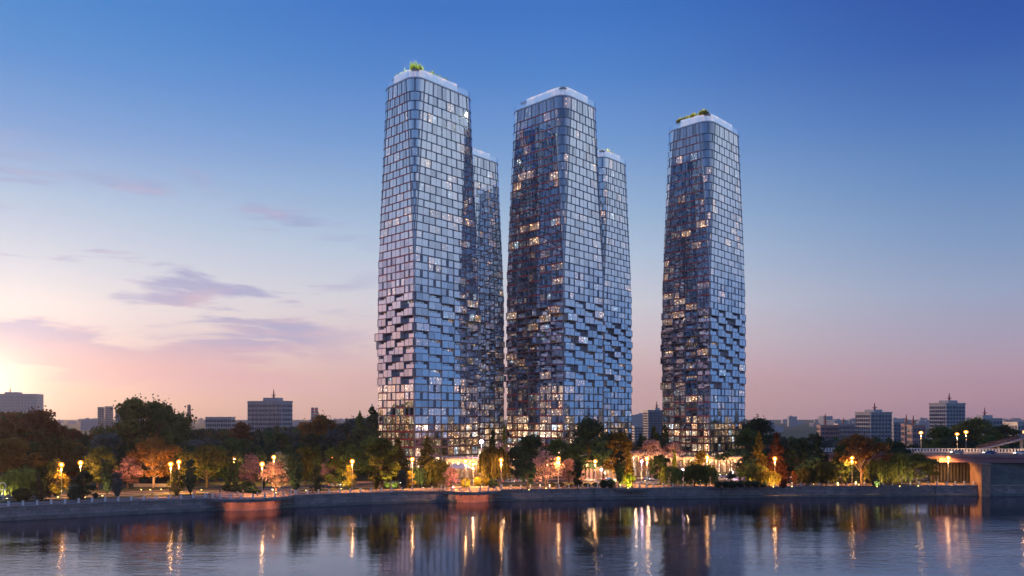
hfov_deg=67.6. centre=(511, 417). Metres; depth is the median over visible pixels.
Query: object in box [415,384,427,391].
window
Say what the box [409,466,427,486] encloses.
willow tree
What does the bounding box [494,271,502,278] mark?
window
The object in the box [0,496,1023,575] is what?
water
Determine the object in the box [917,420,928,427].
apartment block
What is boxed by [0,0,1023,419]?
sky
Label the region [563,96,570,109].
window
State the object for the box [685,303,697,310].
window
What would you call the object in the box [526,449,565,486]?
blossom tree
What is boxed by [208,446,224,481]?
woodland tree
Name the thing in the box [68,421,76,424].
apartment block
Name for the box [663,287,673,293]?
window
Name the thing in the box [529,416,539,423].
window
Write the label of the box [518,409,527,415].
window
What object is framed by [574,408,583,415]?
window
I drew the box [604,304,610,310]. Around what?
window
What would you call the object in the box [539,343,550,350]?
window
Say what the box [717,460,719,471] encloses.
shop window
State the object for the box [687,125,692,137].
window
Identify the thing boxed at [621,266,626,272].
window
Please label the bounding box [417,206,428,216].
window
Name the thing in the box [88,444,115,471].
woodland tree
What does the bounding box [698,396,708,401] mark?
window
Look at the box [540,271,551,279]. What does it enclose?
window
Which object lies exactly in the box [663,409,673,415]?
window
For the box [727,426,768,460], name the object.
tall tree
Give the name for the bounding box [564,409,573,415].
window
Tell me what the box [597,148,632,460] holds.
residential tower
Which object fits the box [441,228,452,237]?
window
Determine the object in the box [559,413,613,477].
park tree
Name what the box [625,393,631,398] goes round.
window
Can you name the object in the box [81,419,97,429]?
apartment block
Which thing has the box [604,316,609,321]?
window
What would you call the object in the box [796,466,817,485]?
bush
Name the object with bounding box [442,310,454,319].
window
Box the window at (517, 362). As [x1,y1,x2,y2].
[514,359,528,366]
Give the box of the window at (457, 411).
[454,408,465,415]
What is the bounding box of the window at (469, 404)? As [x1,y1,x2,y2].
[466,401,477,407]
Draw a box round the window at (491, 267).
[489,265,497,271]
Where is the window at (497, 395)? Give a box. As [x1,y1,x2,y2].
[495,393,503,398]
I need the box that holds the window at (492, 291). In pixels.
[490,289,498,295]
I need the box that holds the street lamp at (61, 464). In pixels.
[59,462,63,495]
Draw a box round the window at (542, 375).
[539,371,551,379]
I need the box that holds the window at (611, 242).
[609,238,613,245]
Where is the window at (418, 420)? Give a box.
[415,416,427,423]
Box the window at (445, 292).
[442,289,452,296]
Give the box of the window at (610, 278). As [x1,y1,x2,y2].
[608,275,613,281]
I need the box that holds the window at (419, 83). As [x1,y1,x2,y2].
[415,78,424,92]
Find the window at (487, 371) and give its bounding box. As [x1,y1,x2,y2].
[485,369,494,375]
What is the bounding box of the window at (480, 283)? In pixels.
[478,280,484,287]
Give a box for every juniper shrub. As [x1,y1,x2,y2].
[29,466,52,500]
[726,471,737,487]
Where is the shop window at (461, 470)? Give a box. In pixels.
[460,462,462,477]
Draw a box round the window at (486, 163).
[484,159,488,170]
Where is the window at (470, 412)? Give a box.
[466,409,477,415]
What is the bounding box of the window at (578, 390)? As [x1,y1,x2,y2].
[575,386,583,393]
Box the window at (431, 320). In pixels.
[428,316,441,325]
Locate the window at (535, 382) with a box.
[528,379,539,386]
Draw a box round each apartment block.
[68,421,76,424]
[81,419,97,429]
[198,418,203,423]
[631,415,639,425]
[636,413,642,425]
[774,426,782,431]
[787,416,796,425]
[809,422,819,426]
[818,416,832,424]
[826,419,848,424]
[892,418,903,421]
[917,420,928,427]
[1002,419,1013,424]
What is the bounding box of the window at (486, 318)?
[485,317,493,322]
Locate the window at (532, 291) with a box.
[529,288,539,295]
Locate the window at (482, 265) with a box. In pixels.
[480,263,488,269]
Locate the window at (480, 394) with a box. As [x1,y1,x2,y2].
[478,392,483,397]
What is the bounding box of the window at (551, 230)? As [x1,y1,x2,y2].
[545,226,555,235]
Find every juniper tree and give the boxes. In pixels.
[110,471,124,496]
[372,470,379,488]
[397,470,408,488]
[791,471,797,484]
[843,471,848,484]
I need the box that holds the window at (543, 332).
[540,329,551,336]
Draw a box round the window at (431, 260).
[428,256,440,265]
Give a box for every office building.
[0,390,43,412]
[115,409,122,422]
[205,417,235,434]
[247,389,292,431]
[632,426,642,440]
[642,401,662,440]
[816,414,839,447]
[834,418,854,440]
[854,403,892,441]
[892,422,903,443]
[900,414,911,445]
[906,415,925,447]
[928,393,965,439]
[972,408,1001,434]
[1004,422,1023,444]
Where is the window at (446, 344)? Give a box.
[441,340,454,348]
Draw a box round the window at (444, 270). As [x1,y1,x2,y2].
[441,266,453,275]
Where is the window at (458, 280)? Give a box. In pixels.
[454,276,465,284]
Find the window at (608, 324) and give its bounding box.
[604,321,611,328]
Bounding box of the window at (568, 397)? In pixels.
[564,394,573,400]
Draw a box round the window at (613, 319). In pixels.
[611,317,617,323]
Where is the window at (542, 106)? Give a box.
[539,101,546,114]
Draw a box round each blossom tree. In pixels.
[111,456,145,488]
[239,451,264,482]
[258,457,289,491]
[321,460,333,487]
[442,466,459,488]
[496,438,510,477]
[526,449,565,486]
[555,458,574,482]
[632,439,666,476]
[662,439,686,468]
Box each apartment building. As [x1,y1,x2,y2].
[98,407,104,428]
[105,406,113,426]
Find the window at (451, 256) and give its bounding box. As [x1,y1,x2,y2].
[448,252,459,261]
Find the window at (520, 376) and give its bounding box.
[517,373,528,380]
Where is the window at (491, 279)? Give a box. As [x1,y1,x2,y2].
[489,277,497,283]
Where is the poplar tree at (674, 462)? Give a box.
[670,449,677,479]
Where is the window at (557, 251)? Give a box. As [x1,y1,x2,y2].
[551,247,562,256]
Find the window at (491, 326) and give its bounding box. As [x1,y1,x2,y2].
[484,322,494,329]
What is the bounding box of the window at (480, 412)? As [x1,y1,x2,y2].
[478,410,484,415]
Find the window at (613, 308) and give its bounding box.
[611,305,617,311]
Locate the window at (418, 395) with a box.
[415,392,427,399]
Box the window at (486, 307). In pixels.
[485,306,493,311]
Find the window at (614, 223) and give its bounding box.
[612,220,616,227]
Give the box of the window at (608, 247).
[606,244,611,251]
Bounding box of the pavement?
[355,476,927,482]
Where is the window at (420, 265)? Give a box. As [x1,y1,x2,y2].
[415,261,427,270]
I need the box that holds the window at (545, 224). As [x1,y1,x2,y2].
[540,220,549,228]
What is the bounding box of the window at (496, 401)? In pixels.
[494,399,503,404]
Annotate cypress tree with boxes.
[99,459,113,494]
[183,458,196,494]
[222,458,232,483]
[231,463,240,492]
[285,453,305,489]
[502,424,506,451]
[614,451,625,484]
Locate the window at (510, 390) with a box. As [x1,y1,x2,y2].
[507,388,516,394]
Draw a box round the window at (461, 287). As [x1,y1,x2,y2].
[454,284,464,291]
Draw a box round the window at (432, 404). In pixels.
[428,400,440,407]
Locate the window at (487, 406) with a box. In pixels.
[485,404,494,409]
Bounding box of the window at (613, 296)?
[611,294,617,300]
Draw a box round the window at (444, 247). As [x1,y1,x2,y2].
[441,243,452,252]
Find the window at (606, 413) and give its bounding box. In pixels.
[604,410,609,415]
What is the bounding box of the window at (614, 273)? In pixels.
[611,270,617,276]
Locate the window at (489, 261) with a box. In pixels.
[485,258,492,264]
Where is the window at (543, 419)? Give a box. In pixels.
[540,416,551,423]
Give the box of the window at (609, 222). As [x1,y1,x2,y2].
[607,219,611,226]
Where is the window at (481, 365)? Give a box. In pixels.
[479,363,485,368]
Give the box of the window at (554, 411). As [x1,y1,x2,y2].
[551,408,563,415]
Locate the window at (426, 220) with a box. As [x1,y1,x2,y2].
[423,216,434,225]
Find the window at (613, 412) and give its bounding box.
[611,410,617,415]
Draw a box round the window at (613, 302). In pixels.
[611,300,616,305]
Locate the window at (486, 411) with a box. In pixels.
[485,410,493,415]
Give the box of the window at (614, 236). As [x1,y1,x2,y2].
[612,233,616,239]
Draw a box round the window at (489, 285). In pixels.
[485,282,493,288]
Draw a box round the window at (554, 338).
[550,335,562,342]
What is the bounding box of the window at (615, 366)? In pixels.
[611,363,618,369]
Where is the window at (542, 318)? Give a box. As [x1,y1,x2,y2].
[539,314,551,322]
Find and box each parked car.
[328,483,340,486]
[583,478,594,481]
[950,450,963,453]
[983,450,996,453]
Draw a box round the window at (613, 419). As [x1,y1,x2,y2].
[611,417,617,422]
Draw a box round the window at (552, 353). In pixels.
[548,349,562,357]
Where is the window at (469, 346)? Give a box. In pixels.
[466,342,478,350]
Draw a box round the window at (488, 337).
[485,334,495,340]
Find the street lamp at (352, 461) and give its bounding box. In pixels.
[350,459,354,490]
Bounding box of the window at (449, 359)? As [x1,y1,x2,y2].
[441,355,454,363]
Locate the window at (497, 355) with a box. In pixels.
[494,352,504,358]
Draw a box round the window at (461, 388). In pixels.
[454,386,465,393]
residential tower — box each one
[374,62,480,467]
[473,148,506,455]
[504,86,605,472]
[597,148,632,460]
[660,109,745,454]
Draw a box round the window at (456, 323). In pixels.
[453,319,466,328]
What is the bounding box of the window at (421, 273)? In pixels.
[415,269,426,277]
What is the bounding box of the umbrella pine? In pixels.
[713,450,767,479]
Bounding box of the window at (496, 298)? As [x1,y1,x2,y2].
[494,295,503,301]
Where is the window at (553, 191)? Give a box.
[550,186,558,196]
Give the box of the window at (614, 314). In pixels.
[611,311,617,317]
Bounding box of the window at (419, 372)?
[415,368,428,376]
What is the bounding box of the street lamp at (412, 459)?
[410,457,414,486]
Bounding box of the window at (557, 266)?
[551,262,563,270]
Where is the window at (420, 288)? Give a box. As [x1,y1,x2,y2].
[415,285,426,292]
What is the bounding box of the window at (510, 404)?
[507,402,516,408]
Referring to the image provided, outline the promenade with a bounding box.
[0,483,1023,505]
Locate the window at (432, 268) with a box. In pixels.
[429,264,439,272]
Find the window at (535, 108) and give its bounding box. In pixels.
[532,103,538,117]
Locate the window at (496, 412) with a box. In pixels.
[494,410,503,415]
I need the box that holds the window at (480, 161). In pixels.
[478,157,482,168]
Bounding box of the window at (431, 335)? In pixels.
[427,331,440,340]
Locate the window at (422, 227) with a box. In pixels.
[416,222,428,232]
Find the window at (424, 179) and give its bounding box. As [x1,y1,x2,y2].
[419,174,429,184]
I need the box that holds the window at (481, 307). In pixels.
[479,304,484,310]
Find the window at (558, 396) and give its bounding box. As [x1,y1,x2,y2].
[551,393,563,400]
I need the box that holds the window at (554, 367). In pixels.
[551,364,563,371]
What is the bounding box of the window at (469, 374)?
[466,371,480,379]
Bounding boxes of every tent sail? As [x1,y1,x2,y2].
[450,463,462,468]
[452,463,470,478]
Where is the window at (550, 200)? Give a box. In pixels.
[545,196,554,205]
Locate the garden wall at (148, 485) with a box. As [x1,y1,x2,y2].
[133,484,169,486]
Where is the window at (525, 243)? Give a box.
[519,239,528,248]
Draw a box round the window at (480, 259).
[477,256,483,262]
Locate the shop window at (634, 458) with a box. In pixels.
[633,457,636,475]
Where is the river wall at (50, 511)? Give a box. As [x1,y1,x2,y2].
[0,485,1023,520]
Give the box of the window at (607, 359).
[604,357,611,362]
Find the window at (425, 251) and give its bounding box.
[422,247,433,256]
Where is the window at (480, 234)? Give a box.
[476,230,483,238]
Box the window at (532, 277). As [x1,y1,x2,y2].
[529,274,538,281]
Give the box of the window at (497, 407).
[495,405,502,409]
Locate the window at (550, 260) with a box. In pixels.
[546,256,556,264]
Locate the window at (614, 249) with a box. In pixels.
[612,246,616,252]
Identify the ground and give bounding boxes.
[0,420,1023,502]
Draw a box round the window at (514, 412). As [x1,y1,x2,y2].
[507,409,517,415]
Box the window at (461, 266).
[454,261,465,270]
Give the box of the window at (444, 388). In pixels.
[441,385,453,392]
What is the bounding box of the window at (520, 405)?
[517,401,528,408]
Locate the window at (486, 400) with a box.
[485,399,493,403]
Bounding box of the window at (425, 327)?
[415,322,429,331]
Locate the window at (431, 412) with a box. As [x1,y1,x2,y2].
[428,408,440,415]
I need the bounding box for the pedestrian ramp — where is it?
[977,434,1023,451]
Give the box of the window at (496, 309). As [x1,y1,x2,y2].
[494,307,503,313]
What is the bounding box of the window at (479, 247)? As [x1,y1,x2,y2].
[476,244,483,250]
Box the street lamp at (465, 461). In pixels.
[463,459,467,488]
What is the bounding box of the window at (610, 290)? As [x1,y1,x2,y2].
[607,287,613,293]
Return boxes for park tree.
[122,433,182,487]
[125,437,150,483]
[154,447,187,478]
[175,440,241,488]
[286,445,319,486]
[323,454,347,487]
[364,437,400,487]
[507,442,527,478]
[512,431,552,467]
[520,453,536,488]
[544,438,568,472]
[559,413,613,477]
[559,442,588,476]
[571,459,584,488]
[587,436,613,478]
[601,431,634,479]
[780,438,815,480]
[829,443,856,482]
[833,432,893,483]
[881,440,914,476]
[899,450,939,484]
[919,423,964,451]
[934,435,981,451]
[948,416,1003,451]
[976,435,1010,451]
[984,423,1023,449]
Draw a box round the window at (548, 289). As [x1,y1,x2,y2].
[540,286,551,294]
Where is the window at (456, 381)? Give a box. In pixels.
[453,378,465,385]
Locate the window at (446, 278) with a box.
[441,274,453,282]
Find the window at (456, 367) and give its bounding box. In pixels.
[453,363,466,371]
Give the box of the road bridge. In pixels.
[814,448,1023,496]
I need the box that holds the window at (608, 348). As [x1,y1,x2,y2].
[604,345,611,351]
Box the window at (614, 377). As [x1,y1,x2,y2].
[611,374,620,380]
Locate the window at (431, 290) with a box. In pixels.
[428,286,440,295]
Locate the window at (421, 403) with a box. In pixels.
[415,400,427,407]
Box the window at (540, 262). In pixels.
[535,258,544,266]
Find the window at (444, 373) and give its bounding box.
[441,370,454,377]
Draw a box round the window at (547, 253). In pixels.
[540,249,550,258]
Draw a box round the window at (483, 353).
[481,351,485,357]
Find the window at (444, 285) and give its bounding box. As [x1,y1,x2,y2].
[441,281,453,289]
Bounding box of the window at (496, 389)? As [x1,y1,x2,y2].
[494,387,503,392]
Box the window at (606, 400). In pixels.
[604,398,609,402]
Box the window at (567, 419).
[564,416,574,423]
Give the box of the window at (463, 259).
[460,255,471,264]
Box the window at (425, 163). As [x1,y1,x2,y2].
[420,158,430,168]
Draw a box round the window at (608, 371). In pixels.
[604,368,611,374]
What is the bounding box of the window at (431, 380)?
[428,377,441,384]
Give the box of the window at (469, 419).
[466,416,477,423]
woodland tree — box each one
[0,411,16,418]
[9,411,25,418]
[21,441,50,471]
[37,452,67,481]
[64,452,85,479]
[72,452,89,474]
[75,433,92,447]
[78,448,88,454]
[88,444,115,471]
[128,439,161,482]
[176,442,195,480]
[176,446,218,482]
[180,426,194,438]
[185,439,206,446]
[189,429,206,440]
[202,426,219,438]
[208,428,229,440]
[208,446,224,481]
[215,440,237,460]
[220,447,255,480]
[227,441,247,454]
[243,443,263,460]
[246,446,275,481]
[248,434,269,454]
[253,429,288,450]
[261,440,284,472]
[263,432,298,454]
[265,451,288,478]
[273,424,284,431]
[277,442,294,469]
[279,430,301,441]
[286,425,296,435]
[290,426,306,440]
[292,442,323,467]
[295,431,326,457]
[315,446,349,475]
[320,442,340,456]
[321,439,352,464]
[325,428,348,446]
[334,423,355,447]
[339,441,367,476]
[340,418,363,426]
[343,434,392,479]
[349,418,377,433]
[371,454,411,480]
[630,441,645,450]
[734,450,757,471]
[736,459,751,480]
[762,445,775,454]
[780,439,788,447]
[794,454,822,482]
[807,436,814,442]
[821,440,836,450]
[828,438,836,447]
[840,464,862,482]
[872,437,885,444]
[885,437,895,443]
[906,444,918,451]
[964,438,978,450]
[1008,443,1019,451]
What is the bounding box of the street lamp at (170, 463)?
[168,461,172,494]
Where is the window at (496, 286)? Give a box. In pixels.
[494,283,502,290]
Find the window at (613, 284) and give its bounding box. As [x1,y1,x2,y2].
[611,282,617,288]
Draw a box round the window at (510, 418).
[507,416,516,423]
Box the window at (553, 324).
[550,320,562,328]
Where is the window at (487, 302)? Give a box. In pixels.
[485,300,494,306]
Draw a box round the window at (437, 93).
[433,84,441,99]
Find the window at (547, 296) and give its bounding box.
[541,293,550,299]
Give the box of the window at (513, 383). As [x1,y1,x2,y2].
[506,380,517,387]
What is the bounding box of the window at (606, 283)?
[604,280,610,287]
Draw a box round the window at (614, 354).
[611,351,620,357]
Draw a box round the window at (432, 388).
[429,385,440,392]
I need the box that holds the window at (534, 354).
[528,351,540,358]
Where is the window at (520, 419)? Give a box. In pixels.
[517,416,528,423]
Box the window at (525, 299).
[518,297,527,303]
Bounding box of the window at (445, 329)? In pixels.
[442,325,454,334]
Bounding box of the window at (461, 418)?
[454,416,465,423]
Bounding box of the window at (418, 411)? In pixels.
[415,408,427,415]
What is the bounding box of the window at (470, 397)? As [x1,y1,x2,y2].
[466,394,476,400]
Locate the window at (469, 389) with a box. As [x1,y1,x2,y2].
[466,386,477,393]
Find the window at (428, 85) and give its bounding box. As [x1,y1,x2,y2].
[424,80,432,96]
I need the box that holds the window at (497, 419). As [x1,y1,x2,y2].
[495,417,503,422]
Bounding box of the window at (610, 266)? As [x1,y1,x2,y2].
[608,263,613,269]
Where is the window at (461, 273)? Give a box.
[454,269,465,277]
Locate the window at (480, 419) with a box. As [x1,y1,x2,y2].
[478,417,484,422]
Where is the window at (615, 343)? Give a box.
[611,340,618,346]
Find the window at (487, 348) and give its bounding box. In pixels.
[485,346,494,352]
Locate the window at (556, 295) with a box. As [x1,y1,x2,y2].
[551,291,563,299]
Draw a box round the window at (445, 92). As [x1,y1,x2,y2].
[442,87,449,102]
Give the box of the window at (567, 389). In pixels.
[564,386,574,393]
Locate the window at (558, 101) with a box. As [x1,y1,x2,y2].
[554,96,562,109]
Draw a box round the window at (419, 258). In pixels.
[415,254,426,262]
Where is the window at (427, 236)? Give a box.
[422,232,434,241]
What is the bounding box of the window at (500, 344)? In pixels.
[494,341,504,347]
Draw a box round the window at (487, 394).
[485,392,494,398]
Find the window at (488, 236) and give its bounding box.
[484,232,491,240]
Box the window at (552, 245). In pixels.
[546,241,555,249]
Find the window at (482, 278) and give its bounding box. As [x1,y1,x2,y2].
[480,275,488,281]
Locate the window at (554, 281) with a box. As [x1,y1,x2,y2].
[551,277,563,285]
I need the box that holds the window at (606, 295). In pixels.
[604,293,609,298]
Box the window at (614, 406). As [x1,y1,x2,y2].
[611,404,617,409]
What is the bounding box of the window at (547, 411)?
[540,409,550,415]
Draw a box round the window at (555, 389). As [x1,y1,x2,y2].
[552,386,562,393]
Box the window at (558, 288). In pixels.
[552,284,562,292]
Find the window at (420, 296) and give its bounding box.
[415,292,429,301]
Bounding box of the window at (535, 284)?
[528,280,539,288]
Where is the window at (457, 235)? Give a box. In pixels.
[453,231,464,240]
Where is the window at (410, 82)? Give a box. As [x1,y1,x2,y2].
[406,78,414,92]
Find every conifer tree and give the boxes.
[112,438,136,481]
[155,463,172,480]
[275,437,281,450]
[309,445,321,481]
[317,443,324,475]
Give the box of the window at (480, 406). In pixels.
[478,404,483,408]
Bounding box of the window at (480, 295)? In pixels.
[478,293,484,299]
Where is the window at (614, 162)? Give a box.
[613,161,616,171]
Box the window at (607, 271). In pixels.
[605,268,610,275]
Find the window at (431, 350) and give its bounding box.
[428,346,441,354]
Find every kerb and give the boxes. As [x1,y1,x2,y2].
[0,483,866,503]
[2,480,818,498]
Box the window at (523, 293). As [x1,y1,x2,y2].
[517,289,528,297]
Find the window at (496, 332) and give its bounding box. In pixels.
[494,329,503,336]
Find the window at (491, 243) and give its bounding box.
[488,240,495,247]
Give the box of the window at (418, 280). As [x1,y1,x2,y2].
[415,276,427,285]
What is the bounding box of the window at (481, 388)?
[478,386,484,391]
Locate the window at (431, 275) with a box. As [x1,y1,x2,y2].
[428,271,440,280]
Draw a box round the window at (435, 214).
[430,209,440,219]
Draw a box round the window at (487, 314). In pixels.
[485,311,494,317]
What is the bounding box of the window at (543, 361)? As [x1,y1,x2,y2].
[540,357,551,365]
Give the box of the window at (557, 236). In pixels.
[551,232,561,241]
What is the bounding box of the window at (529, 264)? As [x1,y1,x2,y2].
[523,260,533,269]
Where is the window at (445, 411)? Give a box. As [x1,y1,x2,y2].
[441,408,453,415]
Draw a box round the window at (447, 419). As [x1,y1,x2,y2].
[441,416,453,423]
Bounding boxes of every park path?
[0,482,659,500]
[0,485,300,496]
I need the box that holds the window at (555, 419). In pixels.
[552,416,562,423]
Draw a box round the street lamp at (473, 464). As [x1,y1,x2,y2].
[471,462,475,486]
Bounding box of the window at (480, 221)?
[476,218,483,225]
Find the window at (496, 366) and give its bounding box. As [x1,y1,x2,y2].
[494,364,504,369]
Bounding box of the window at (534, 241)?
[529,237,539,246]
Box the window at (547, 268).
[541,265,550,272]
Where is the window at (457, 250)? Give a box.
[454,246,464,255]
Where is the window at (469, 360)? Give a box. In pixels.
[466,357,478,364]
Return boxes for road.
[0,477,927,498]
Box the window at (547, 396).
[541,394,550,400]
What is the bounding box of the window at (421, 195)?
[418,191,429,201]
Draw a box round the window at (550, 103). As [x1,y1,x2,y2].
[547,98,553,112]
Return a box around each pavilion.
[445,456,482,478]
[486,464,514,477]
[579,459,597,479]
[597,462,615,477]
[629,451,678,476]
[678,455,742,472]
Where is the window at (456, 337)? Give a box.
[453,334,466,342]
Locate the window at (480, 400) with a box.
[478,398,484,403]
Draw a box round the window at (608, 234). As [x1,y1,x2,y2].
[606,231,611,238]
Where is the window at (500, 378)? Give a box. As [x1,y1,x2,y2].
[494,375,504,381]
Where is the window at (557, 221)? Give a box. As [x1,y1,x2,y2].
[550,217,560,226]
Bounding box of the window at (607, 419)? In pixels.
[604,416,610,422]
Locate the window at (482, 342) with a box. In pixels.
[479,339,485,345]
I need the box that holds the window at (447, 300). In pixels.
[441,295,454,304]
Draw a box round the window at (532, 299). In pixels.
[528,295,539,302]
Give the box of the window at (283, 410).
[282,404,291,425]
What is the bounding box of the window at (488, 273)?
[485,270,492,276]
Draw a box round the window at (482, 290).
[480,287,488,293]
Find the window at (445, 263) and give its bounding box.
[441,259,452,267]
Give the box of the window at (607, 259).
[605,256,610,262]
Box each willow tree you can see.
[0,466,45,496]
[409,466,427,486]
[422,458,449,485]
[477,445,509,483]
[657,466,684,485]
[680,464,709,485]
[695,465,717,485]
[746,464,770,480]
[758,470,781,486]
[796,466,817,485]
[814,461,838,485]
[863,458,897,485]
[888,451,913,485]
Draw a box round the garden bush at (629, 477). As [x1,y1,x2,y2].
[620,473,636,487]
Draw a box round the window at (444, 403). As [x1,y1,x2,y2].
[441,400,453,407]
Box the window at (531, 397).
[528,394,539,400]
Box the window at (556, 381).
[551,378,563,385]
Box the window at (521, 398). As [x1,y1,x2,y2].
[518,395,527,401]
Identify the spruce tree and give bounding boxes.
[349,411,365,449]
[357,404,382,475]
[636,433,644,450]
[650,426,658,448]
[656,423,670,451]
[806,432,827,481]
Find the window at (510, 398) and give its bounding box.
[507,395,517,401]
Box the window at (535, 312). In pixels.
[525,308,539,316]
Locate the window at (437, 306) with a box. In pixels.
[428,301,441,310]
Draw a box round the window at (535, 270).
[528,266,539,274]
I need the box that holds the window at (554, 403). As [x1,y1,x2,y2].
[552,401,562,406]
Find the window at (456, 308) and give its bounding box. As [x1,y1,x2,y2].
[453,305,466,313]
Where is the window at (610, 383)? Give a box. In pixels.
[604,380,613,386]
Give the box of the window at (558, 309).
[548,305,562,314]
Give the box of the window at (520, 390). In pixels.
[517,387,528,394]
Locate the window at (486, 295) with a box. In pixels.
[485,294,493,300]
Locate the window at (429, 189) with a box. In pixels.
[425,184,435,194]
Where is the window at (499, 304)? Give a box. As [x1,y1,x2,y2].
[495,301,502,307]
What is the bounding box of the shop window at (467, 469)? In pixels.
[466,462,468,477]
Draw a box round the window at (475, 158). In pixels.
[473,156,477,166]
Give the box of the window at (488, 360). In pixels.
[485,357,494,363]
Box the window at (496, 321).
[494,318,503,324]
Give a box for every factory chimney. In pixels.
[187,405,191,429]
[311,407,314,421]
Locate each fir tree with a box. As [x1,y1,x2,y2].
[386,437,410,481]
[413,435,440,484]
[486,429,499,478]
[749,431,769,480]
[764,431,791,481]
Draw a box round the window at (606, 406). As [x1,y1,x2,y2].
[604,404,610,409]
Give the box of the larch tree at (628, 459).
[623,445,636,481]
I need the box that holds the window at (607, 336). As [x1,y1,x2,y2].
[604,333,611,339]
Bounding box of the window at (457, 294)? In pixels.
[454,290,465,299]
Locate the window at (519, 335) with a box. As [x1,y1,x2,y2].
[516,331,528,338]
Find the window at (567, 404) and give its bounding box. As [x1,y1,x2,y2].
[564,401,574,407]
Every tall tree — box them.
[0,412,61,450]
[0,434,47,480]
[18,405,82,441]
[21,433,83,483]
[81,429,122,463]
[89,393,168,450]
[111,394,197,444]
[222,421,253,445]
[297,410,337,445]
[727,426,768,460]
[745,414,781,450]
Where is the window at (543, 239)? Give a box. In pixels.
[540,235,550,244]
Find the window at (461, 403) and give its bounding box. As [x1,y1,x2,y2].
[454,401,464,407]
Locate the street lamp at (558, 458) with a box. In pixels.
[556,456,560,486]
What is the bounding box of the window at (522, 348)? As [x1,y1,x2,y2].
[517,345,528,352]
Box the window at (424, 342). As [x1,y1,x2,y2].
[415,338,428,346]
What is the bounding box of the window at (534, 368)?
[528,365,540,372]
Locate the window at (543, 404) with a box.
[540,401,551,407]
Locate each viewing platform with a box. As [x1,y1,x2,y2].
[207,490,295,510]
[441,485,502,502]
[608,483,650,490]
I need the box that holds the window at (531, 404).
[529,402,538,408]
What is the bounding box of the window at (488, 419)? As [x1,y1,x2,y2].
[485,416,494,422]
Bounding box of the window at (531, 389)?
[529,387,539,393]
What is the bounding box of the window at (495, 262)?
[493,259,501,266]
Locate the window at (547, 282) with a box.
[541,279,550,286]
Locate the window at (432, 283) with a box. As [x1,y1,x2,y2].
[429,279,439,287]
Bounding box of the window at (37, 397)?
[37,397,43,409]
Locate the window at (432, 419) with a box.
[429,416,440,423]
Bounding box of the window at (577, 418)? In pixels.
[575,416,582,423]
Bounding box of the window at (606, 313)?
[604,310,610,316]
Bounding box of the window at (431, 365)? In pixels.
[428,361,441,369]
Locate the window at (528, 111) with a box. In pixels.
[525,106,531,120]
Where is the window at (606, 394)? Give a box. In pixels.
[604,392,610,397]
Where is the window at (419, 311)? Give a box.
[414,307,428,316]
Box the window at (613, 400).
[611,398,617,403]
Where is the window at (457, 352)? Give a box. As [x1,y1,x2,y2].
[454,349,466,356]
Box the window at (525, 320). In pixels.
[517,317,528,325]
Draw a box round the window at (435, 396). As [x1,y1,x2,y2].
[428,392,440,399]
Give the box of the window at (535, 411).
[528,408,539,415]
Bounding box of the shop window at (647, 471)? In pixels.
[646,460,649,475]
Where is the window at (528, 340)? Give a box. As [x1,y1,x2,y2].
[525,337,539,344]
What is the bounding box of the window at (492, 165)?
[489,161,494,172]
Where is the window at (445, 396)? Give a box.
[442,393,453,400]
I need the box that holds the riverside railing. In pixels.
[0,481,975,505]
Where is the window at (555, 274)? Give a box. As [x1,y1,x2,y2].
[552,270,562,277]
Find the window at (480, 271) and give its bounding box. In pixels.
[478,268,483,275]
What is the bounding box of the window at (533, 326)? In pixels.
[527,323,539,331]
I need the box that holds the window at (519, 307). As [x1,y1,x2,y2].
[515,303,528,311]
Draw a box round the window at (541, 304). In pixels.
[537,299,551,308]
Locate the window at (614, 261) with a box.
[612,258,617,264]
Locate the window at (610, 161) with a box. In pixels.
[609,159,612,169]
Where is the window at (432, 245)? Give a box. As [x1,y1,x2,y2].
[429,240,440,250]
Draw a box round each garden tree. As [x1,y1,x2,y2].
[45,458,70,495]
[68,469,98,499]
[79,445,119,490]
[166,470,185,495]
[308,465,324,492]
[342,464,356,488]
[406,471,416,487]
[648,453,669,483]
[685,450,714,471]
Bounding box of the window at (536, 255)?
[529,252,539,260]
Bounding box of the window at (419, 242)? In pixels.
[415,238,427,247]
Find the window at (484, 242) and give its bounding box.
[480,238,487,245]
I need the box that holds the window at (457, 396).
[454,393,465,400]
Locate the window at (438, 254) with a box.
[435,250,446,259]
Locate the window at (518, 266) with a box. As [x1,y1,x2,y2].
[513,262,522,270]
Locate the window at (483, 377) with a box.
[479,374,485,380]
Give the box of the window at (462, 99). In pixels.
[459,94,466,109]
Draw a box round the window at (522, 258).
[518,254,528,262]
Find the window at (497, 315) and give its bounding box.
[495,313,502,318]
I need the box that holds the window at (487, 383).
[484,380,494,386]
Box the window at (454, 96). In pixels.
[450,91,458,106]
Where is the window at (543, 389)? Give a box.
[540,386,551,393]
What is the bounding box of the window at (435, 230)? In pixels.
[429,225,440,235]
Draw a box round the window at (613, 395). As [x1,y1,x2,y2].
[611,392,616,397]
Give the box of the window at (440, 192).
[436,187,446,198]
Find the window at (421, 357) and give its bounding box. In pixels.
[414,353,428,361]
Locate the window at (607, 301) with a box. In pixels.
[604,298,610,304]
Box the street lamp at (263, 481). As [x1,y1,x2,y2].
[260,462,265,489]
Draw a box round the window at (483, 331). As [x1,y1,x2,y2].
[479,328,485,333]
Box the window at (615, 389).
[611,386,618,392]
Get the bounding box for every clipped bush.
[11,488,32,500]
[67,486,86,499]
[221,484,232,490]
[237,486,244,492]
[241,481,250,485]
[244,486,256,492]
[252,489,260,493]
[382,481,389,488]
[392,481,399,487]
[460,478,470,487]
[474,476,482,485]
[482,477,489,485]
[488,478,497,487]
[599,479,607,487]
[607,479,615,487]
[714,481,722,487]
[722,481,728,487]
[737,481,744,486]
[745,480,752,486]
[752,480,759,486]
[760,481,767,486]
[779,480,786,487]
[872,480,879,486]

